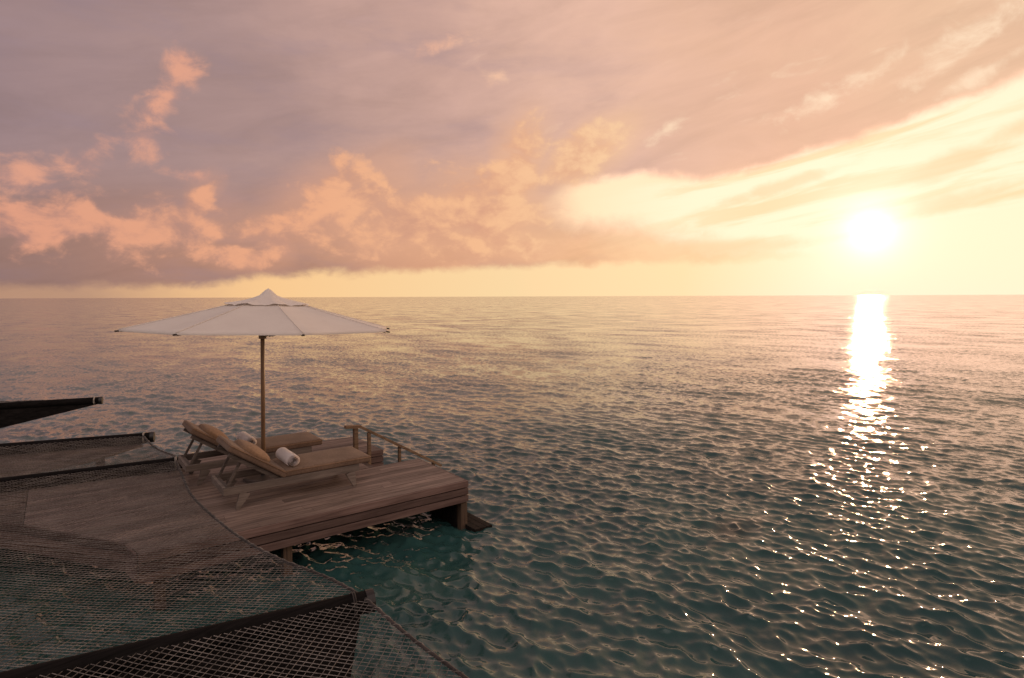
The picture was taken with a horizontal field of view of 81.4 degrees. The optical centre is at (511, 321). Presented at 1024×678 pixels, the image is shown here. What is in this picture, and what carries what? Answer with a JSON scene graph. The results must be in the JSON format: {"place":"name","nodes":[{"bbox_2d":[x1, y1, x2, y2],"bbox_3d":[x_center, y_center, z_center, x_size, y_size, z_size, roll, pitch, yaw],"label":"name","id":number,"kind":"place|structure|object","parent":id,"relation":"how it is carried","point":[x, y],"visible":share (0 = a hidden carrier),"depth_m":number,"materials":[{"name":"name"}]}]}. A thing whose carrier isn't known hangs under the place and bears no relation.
{"place":"outdoors","nodes":[
{"label":"outdoors","id":0,"kind":"place"},
{"bbox_2d":[0,295,1023,677],"bbox_3d":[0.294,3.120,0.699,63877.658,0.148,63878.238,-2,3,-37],"label":"sea","id":1,"kind":"structure","parent":0,"point":[760,487],"depth_m":11.26,"materials":[{"name":"liquid"}]},
{"bbox_2d":[0,397,102,427],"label":"net beam","id":2,"kind":"structure","parent":1,"relation":"in","point":[14,413],"depth_m":13.45,"materials":[{"name":"brown wood"}]},
{"bbox_2d":[0,399,53,402],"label":"hammock net","id":3,"kind":"object","parent":2,"relation":"attached to","point":[18,401],"visible":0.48,"depth_m":13.82,"materials":[{"name":"black fabric"}]},
{"bbox_2d":[0,444,142,524],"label":"boarded terrace","id":4,"kind":"structure","parent":1,"relation":"in","point":[44,463],"depth_m":9.06,"materials":[{"name":"brown wood"}]},
{"bbox_2d":[0,432,154,455],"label":"net beam","id":5,"kind":"structure","parent":4,"relation":"attached to","point":[150,436],"depth_m":9.82,"materials":[{"name":"brown wood"}]},
{"bbox_2d":[0,435,175,477],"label":"hammock net","id":6,"kind":"object","parent":5,"relation":"attached to","point":[122,448],"visible":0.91,"depth_m":9.05,"materials":[{"name":"black fabric"}]},
{"bbox_2d":[0,456,181,509],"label":"net beam","id":7,"kind":"structure","parent":4,"relation":"attached to","point":[73,471],"depth_m":8.07,"materials":[{"name":"brown wood"}]},
{"bbox_2d":[0,588,375,677],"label":"net beam","id":8,"kind":"structure","parent":1,"relation":"in","point":[83,660],"depth_m":4.25,"materials":[{"name":"black fabric"}]},
{"bbox_2d":[0,460,357,669],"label":"hammock net","id":9,"kind":"object","parent":8,"relation":"attached to","point":[279,559],"visible":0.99,"depth_m":5.42,"materials":[{"name":"black fabric"}]},
{"bbox_2d":[36,597,468,677],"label":"hammock net","id":10,"kind":"object","parent":8,"relation":"hanging from","point":[453,669],"visible":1,"depth_m":3.98,"materials":[{"name":"black fabric"}]},
{"bbox_2d":[0,425,491,609],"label":"sun deck","id":11,"kind":"structure","parent":1,"relation":"in","point":[285,518],"depth_m":7.18,"materials":[{"name":"brown wood"}]},
{"bbox_2d":[178,420,322,484],"bbox_3d":[-3.768,1.768,8.650,1.831,0.785,0.692,-2,3,-37],"label":"sun lounger","id":12,"kind":"object","parent":11,"relation":"on","point":[300,443],"visible":0.59,"depth_m":8.44,"materials":[{"name":"grey wood"}]},
{"bbox_2d":[198,424,228,438],"bbox_3d":[-4.176,1.574,8.330,0.343,0.261,0.660,-2,3,-37],"label":"pillow","id":13,"kind":"object","parent":12,"relation":"on","point":[214,432],"visible":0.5,"depth_m":8.16,"materials":[{"name":"beige fabric"}]},
{"bbox_2d":[236,431,256,444],"bbox_3d":[-3.817,1.695,8.559,0.163,0.141,0.512,-2,3,-37],"label":"rolled towel","id":14,"kind":"object","parent":12,"relation":"on","point":[244,435],"visible":0.77,"depth_m":8.49,"materials":[{"name":"white fabric"}]},
{"bbox_2d":[114,288,389,482],"bbox_3d":[-3.358,0.857,8.248,3.278,2.625,3.277,1,3,33],"label":"parasol","id":15,"kind":"object","parent":11,"relation":"on","point":[266,313],"visible":0.95,"depth_m":7.42,"materials":[{"name":"fabric"}]},
{"bbox_2d":[211,435,370,509],"bbox_3d":[-2.824,1.804,7.711,1.831,0.785,0.692,-2,3,-37],"label":"sun lounger","id":16,"kind":"object","parent":11,"relation":"on","point":[348,460],"visible":0.96,"depth_m":7.44,"materials":[{"name":"grey wood"}]},
{"bbox_2d":[234,439,269,461],"bbox_3d":[-3.231,1.610,7.392,0.343,0.261,0.660,-2,3,-37],"label":"pillow","id":17,"kind":"object","parent":16,"relation":"on","point":[253,449],"visible":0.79,"depth_m":7.21,"materials":[{"name":"beige fabric"}]},
{"bbox_2d":[276,447,299,465],"bbox_3d":[-2.872,1.731,7.621,0.163,0.141,0.512,-2,3,-37],"label":"rolled towel","id":18,"kind":"object","parent":16,"relation":"on","point":[285,455],"visible":1,"depth_m":7.51,"materials":[{"name":"white fabric"}]},
{"bbox_2d":[0,0,1023,297],"label":"sky","id":19,"kind":"structure","parent":0,"point":[149,148],"materials":[{"name":"orange"}]}
]}

